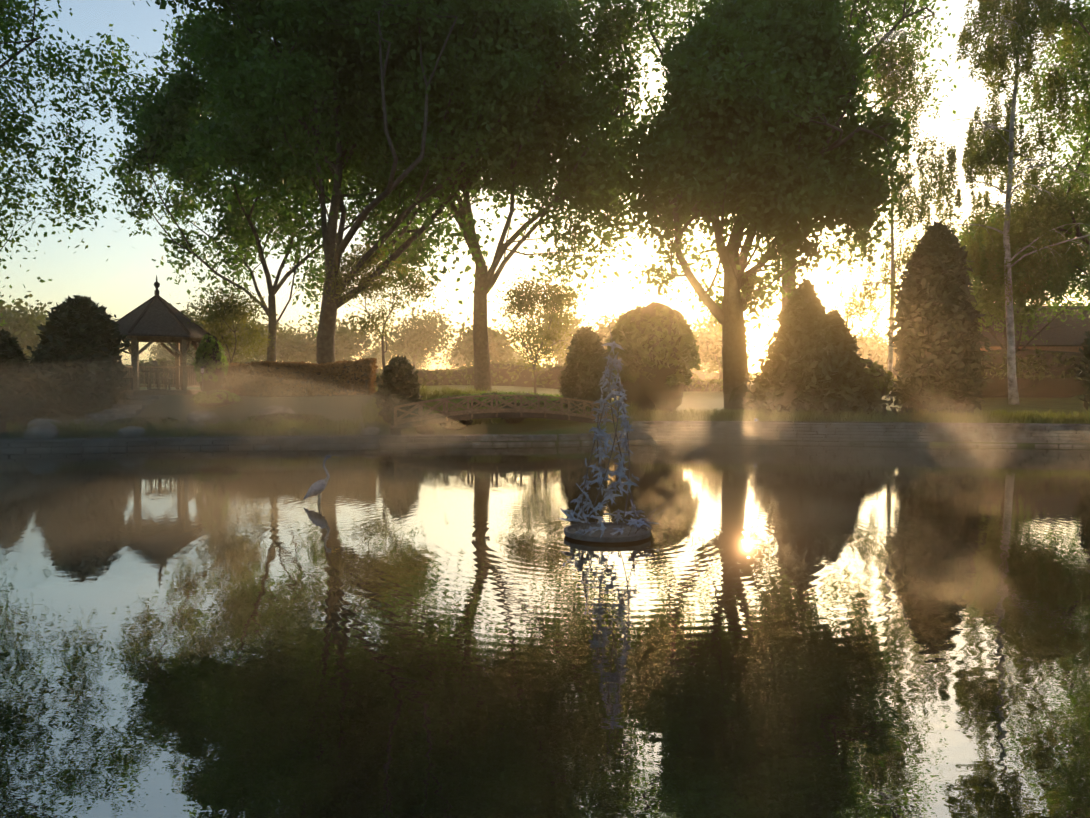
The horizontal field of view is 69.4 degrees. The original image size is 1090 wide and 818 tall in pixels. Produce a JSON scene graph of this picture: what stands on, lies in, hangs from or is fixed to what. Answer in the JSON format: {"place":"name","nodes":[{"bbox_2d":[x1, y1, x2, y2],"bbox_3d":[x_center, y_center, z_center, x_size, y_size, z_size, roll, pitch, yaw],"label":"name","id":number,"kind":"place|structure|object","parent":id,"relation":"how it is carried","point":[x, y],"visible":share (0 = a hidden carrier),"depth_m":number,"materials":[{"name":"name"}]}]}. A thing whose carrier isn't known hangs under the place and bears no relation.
{"place":"outdoors","nodes":[
{"label":"outdoors","id":0,"kind":"place"},
{"bbox_2d":[0,433,654,450],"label":"pond edging","id":1,"kind":"object","parent":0,"point":[483,438],"depth_m":24.03,"materials":[{"name":"grey stone"}]},
{"bbox_2d":[0,442,1089,817],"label":"pond water","id":2,"kind":"structure","parent":0,"point":[684,728],"depth_m":5.81,"materials":[{"name":"black liquid"}]},
{"bbox_2d":[303,455,339,503],"bbox_3d":[-3.553,1.280,12.514,0.588,1.114,0.152,0,2,1],"label":"heron statue","id":3,"kind":"object","parent":2,"relation":"in","point":[321,487],"depth_m":12.48,"materials":[{"name":"plastic"}]},
{"bbox_2d":[559,299,669,542],"bbox_3d":[0.796,0.314,9.810,1.207,3.346,1.277,2,2,42],"label":"fountain","id":4,"kind":"object","parent":2,"relation":"in","point":[609,531],"visible":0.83,"depth_m":9.72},
{"bbox_2d":[0,0,1089,817],"label":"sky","id":5,"kind":"structure","parent":0,"point":[121,283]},
{"bbox_2d":[3,384,1089,448],"bbox_3d":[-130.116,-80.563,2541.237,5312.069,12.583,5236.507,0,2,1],"label":"ground","id":6,"kind":"structure","parent":0,"point":[554,425],"depth_m":28.88,"materials":[{"name":"green plant"}]},
{"bbox_2d":[0,328,63,426],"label":"conifer","id":7,"kind":"object","parent":6,"relation":"on","point":[10,343],"visible":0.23,"depth_m":26.11,"materials":[{"name":"green plant"}]},
{"bbox_2d":[0,0,150,328],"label":"tree","id":8,"kind":"object","parent":6,"relation":"on","point":[5,25],"depth_m":32.89,"materials":[{"name":"green plant"}]},
{"bbox_2d":[23,295,131,417],"bbox_3d":[-16.255,-1.825,27.455,3.300,4.454,3.323,-1,2,-33],"label":"bush","id":9,"kind":"object","parent":6,"relation":"on","point":[79,331],"visible":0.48,"depth_m":26.69,"materials":[{"name":"green plant"}]},
{"bbox_2d":[65,395,165,426],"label":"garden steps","id":10,"kind":"structure","parent":6,"relation":"on","point":[127,403],"depth_m":27.43,"materials":[{"name":"stone"}]},
{"bbox_2d":[105,416,179,429],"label":"rockery plants","id":11,"kind":"object","parent":6,"relation":"on","point":[141,419],"depth_m":25.33,"materials":[{"name":"green plant"}]},
{"bbox_2d":[116,275,206,394],"bbox_3d":[-15.323,-2.770,31.141,3.623,5.040,4.131,0,2,1],"label":"gazebo","id":12,"kind":"object","parent":6,"relation":"on","point":[162,322],"visible":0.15,"depth_m":30.30,"materials":[{"name":"brown wood"}]},
{"bbox_2d":[1,416,365,438],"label":"fringe grass","id":13,"kind":"structure","parent":6,"relation":"on","point":[255,430],"depth_m":24.50,"materials":[{"name":"green plant"}]},
{"bbox_2d":[193,332,229,391],"bbox_3d":[-13.032,-1.766,30.723,1.392,2.454,1.293,0,2,1],"label":"shrub","id":14,"kind":"object","parent":6,"relation":"on","point":[205,352],"visible":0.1,"depth_m":30.38,"materials":[{"name":"green plant"}]},
{"bbox_2d":[189,390,241,406],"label":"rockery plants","id":15,"kind":"object","parent":6,"relation":"on","point":[225,398],"depth_m":28.28,"materials":[{"name":"plant"}]},
{"bbox_2d":[24,406,434,438],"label":"rockery stones","id":16,"kind":"object","parent":6,"relation":"on","point":[207,416],"depth_m":25.12,"materials":[{"name":"grey stone"}]},
{"bbox_2d":[184,281,282,362],"bbox_3d":[-13.210,-2.868,33.316,3.443,5.166,5.102,0,2,1],"label":"tree","id":17,"kind":"object","parent":6,"relation":"on","point":[230,312],"visible":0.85,"depth_m":32.77,"materials":[{"name":"green plant"}]},
{"bbox_2d":[80,5,446,361],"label":"tree","id":18,"kind":"object","parent":6,"relation":"on","point":[167,115],"depth_m":45.48,"materials":[{"name":"green plant"}]},
{"bbox_2d":[221,358,377,396],"bbox_3d":[-10.074,-1.228,31.579,6.653,1.675,1.316,0,2,1],"label":"beech hedge","id":19,"kind":"object","parent":6,"relation":"on","point":[338,374],"visible":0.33,"depth_m":31.10,"materials":[{"name":"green plant"}]},
{"bbox_2d":[133,0,612,363],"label":"tree","id":20,"kind":"object","parent":6,"relation":"on","point":[338,18],"depth_m":32.83,"materials":[{"name":"green plant"}]},
{"bbox_2d":[304,236,445,369],"bbox_3d":[-7.896,-4.386,36.908,5.980,7.805,5.458,0,2,1],"label":"tree","id":21,"kind":"object","parent":6,"relation":"on","point":[379,280],"visible":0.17,"depth_m":36.60,"materials":[{"name":"green plant"}]},
{"bbox_2d":[374,355,423,424],"bbox_3d":[-5.180,-0.606,27.995,1.862,2.695,1.912,0,2,1],"label":"bush","id":22,"kind":"object","parent":6,"relation":"on","point":[390,386],"visible":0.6,"depth_m":27.55,"materials":[{"name":"green plant"}]},
{"bbox_2d":[438,411,472,429],"bbox_3d":[-3.194,0.383,27.580,1.344,0.683,1.210,0,2,1],"label":"rock","id":23,"kind":"object","parent":6,"relation":"on","point":[464,423],"visible":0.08,"depth_m":27.31,"materials":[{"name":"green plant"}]},
{"bbox_2d":[314,0,672,390],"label":"tree","id":24,"kind":"object","parent":6,"relation":"on","point":[617,38],"depth_m":36.83,"materials":[{"name":"green plant"}]},
{"bbox_2d":[426,390,561,406],"bbox_3d":[-1.632,-0.399,30.391,6.127,0.647,1.965,0,2,1],"label":"bridge railing","id":25,"kind":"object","parent":6,"relation":"on","point":[497,393],"visible":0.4,"depth_m":29.85,"materials":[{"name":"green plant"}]},
{"bbox_2d":[349,383,641,425],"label":"inlet grass","id":26,"kind":"structure","parent":6,"relation":"on","point":[424,393],"depth_m":29.65,"materials":[{"name":"green plant"}]},
{"bbox_2d":[390,394,616,434],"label":"foot bridge","id":27,"kind":"structure","parent":6,"relation":"on","point":[477,413],"depth_m":26.27,"materials":[{"name":"brown wood"}]},
{"bbox_2d":[120,357,900,391],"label":"garden hedge","id":28,"kind":"object","parent":6,"relation":"on","point":[526,378],"visible":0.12,"depth_m":65.35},
{"bbox_2d":[501,405,524,423],"bbox_3d":[-1.109,0.171,28.346,1.122,0.694,0.993,0,2,1],"label":"round shrub","id":29,"kind":"object","parent":6,"relation":"on","point":[518,420],"visible":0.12,"depth_m":28.16,"materials":[{"name":"green plant"}]},
{"bbox_2d":[481,267,589,393],"bbox_3d":[0.004,-3.295,35.430,5.042,6.105,4.957,1,2,30],"label":"tree","id":30,"kind":"object","parent":6,"relation":"on","point":[534,299],"visible":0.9,"depth_m":35.26,"materials":[{"name":"green plant"}]},
{"bbox_2d":[187,362,885,379],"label":"hedge","id":31,"kind":"object","parent":6,"relation":"on","point":[695,372],"visible":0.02,"depth_m":126.15,"materials":[{"name":"green plant"}]},
{"bbox_2d":[0,291,1079,379],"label":"trees","id":32,"kind":"object","parent":6,"relation":"on","point":[714,355],"visible":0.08,"depth_m":115.69,"materials":[{"name":"green plant"}]},
{"bbox_2d":[558,325,611,415],"bbox_3d":[1.507,-1.375,29.857,2.085,3.602,2.212,0,2,1],"label":"bush","id":33,"kind":"object","parent":6,"relation":"on","point":[582,377],"visible":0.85,"depth_m":29.32,"materials":[{"name":"green plant"}]},
{"bbox_2d":[606,301,700,411],"bbox_3d":[4.334,-2.122,31.782,3.911,4.432,3.609,0,2,1],"label":"shrub","id":34,"kind":"object","parent":6,"relation":"on","point":[668,314],"visible":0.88,"depth_m":30.88,"materials":[{"name":"green plant"}]},
{"bbox_2d":[599,0,926,408],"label":"tree","id":35,"kind":"object","parent":6,"relation":"on","point":[812,164],"depth_m":29.57,"materials":[{"name":"green plant"}]},
{"bbox_2d":[628,0,971,311],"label":"tree","id":36,"kind":"object","parent":6,"relation":"on","point":[876,11],"depth_m":44.41,"materials":[{"name":"green plant"}]},
{"bbox_2d":[728,278,900,417],"bbox_3d":[9.408,-2.092,28.267,5.668,5.241,5.413,0,2,1],"label":"conical shrub","id":37,"kind":"object","parent":6,"relation":"on","point":[798,373],"visible":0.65,"depth_m":27.10,"materials":[{"name":"green plant"}]},
{"bbox_2d":[860,358,896,396],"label":"dark shrubs","id":38,"kind":"object","parent":6,"relation":"on","point":[883,389],"visible":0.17,"depth_m":32.89,"materials":[{"name":"green plant"}]},
{"bbox_2d":[822,29,971,398],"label":"birch tree","id":39,"kind":"object","parent":6,"relation":"on","point":[901,83],"visible":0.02,"depth_m":40.69,"materials":[{"name":"green plant"}]},
{"bbox_2d":[886,221,994,416],"bbox_3d":[13.208,-2.858,26.601,3.537,7.020,3.616,0,2,1],"label":"cypress","id":40,"kind":"object","parent":6,"relation":"on","point":[931,308],"visible":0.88,"depth_m":25.78,"materials":[{"name":"green plant"}]},
{"bbox_2d":[897,348,1087,397],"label":"brick wall","id":41,"kind":"structure","parent":6,"relation":"on","point":[1024,375],"depth_m":38.62,"materials":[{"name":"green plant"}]},
{"bbox_2d":[903,0,1089,404],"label":"birch tree","id":42,"kind":"object","parent":6,"relation":"on","point":[1032,21],"visible":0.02,"depth_m":34.13,"materials":[{"name":"green plant"}]},
{"bbox_2d":[953,196,1089,349],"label":"tree","id":43,"kind":"object","parent":6,"relation":"on","point":[1017,293],"visible":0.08,"depth_m":40.52,"materials":[{"name":"green plant"}]},
{"bbox_2d":[976,306,1089,351],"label":"roof","id":44,"kind":"structure","parent":6,"relation":"on","point":[1044,333],"depth_m":46.66,"materials":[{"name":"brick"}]},
{"bbox_2d":[999,0,1089,283],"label":"tree","id":45,"kind":"object","parent":6,"relation":"on","point":[1084,18],"depth_m":36.44,"materials":[{"name":"green plant"}]},
{"bbox_2d":[1068,183,1089,286],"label":"tree trunk","id":46,"kind":"object","parent":6,"relation":"on","point":[1085,230],"depth_m":41.94,"materials":[{"name":"green plant"}]},
{"bbox_2d":[1074,331,1089,410],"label":"bush","id":47,"kind":"object","parent":6,"relation":"on","point":[1085,375],"visible":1,"depth_m":25.61,"materials":[{"name":"green plant"}]},
{"bbox_2d":[627,421,1089,446],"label":"pond wall","id":48,"kind":"structure","parent":0,"point":[1049,429],"depth_m":25.00,"materials":[{"name":"grey stone"}]},
{"bbox_2d":[630,406,1089,424],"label":"fringe grass","id":49,"kind":"structure","parent":48,"relation":"on","point":[1043,417],"depth_m":25.66,"materials":[{"name":"green plant"}]}
]}

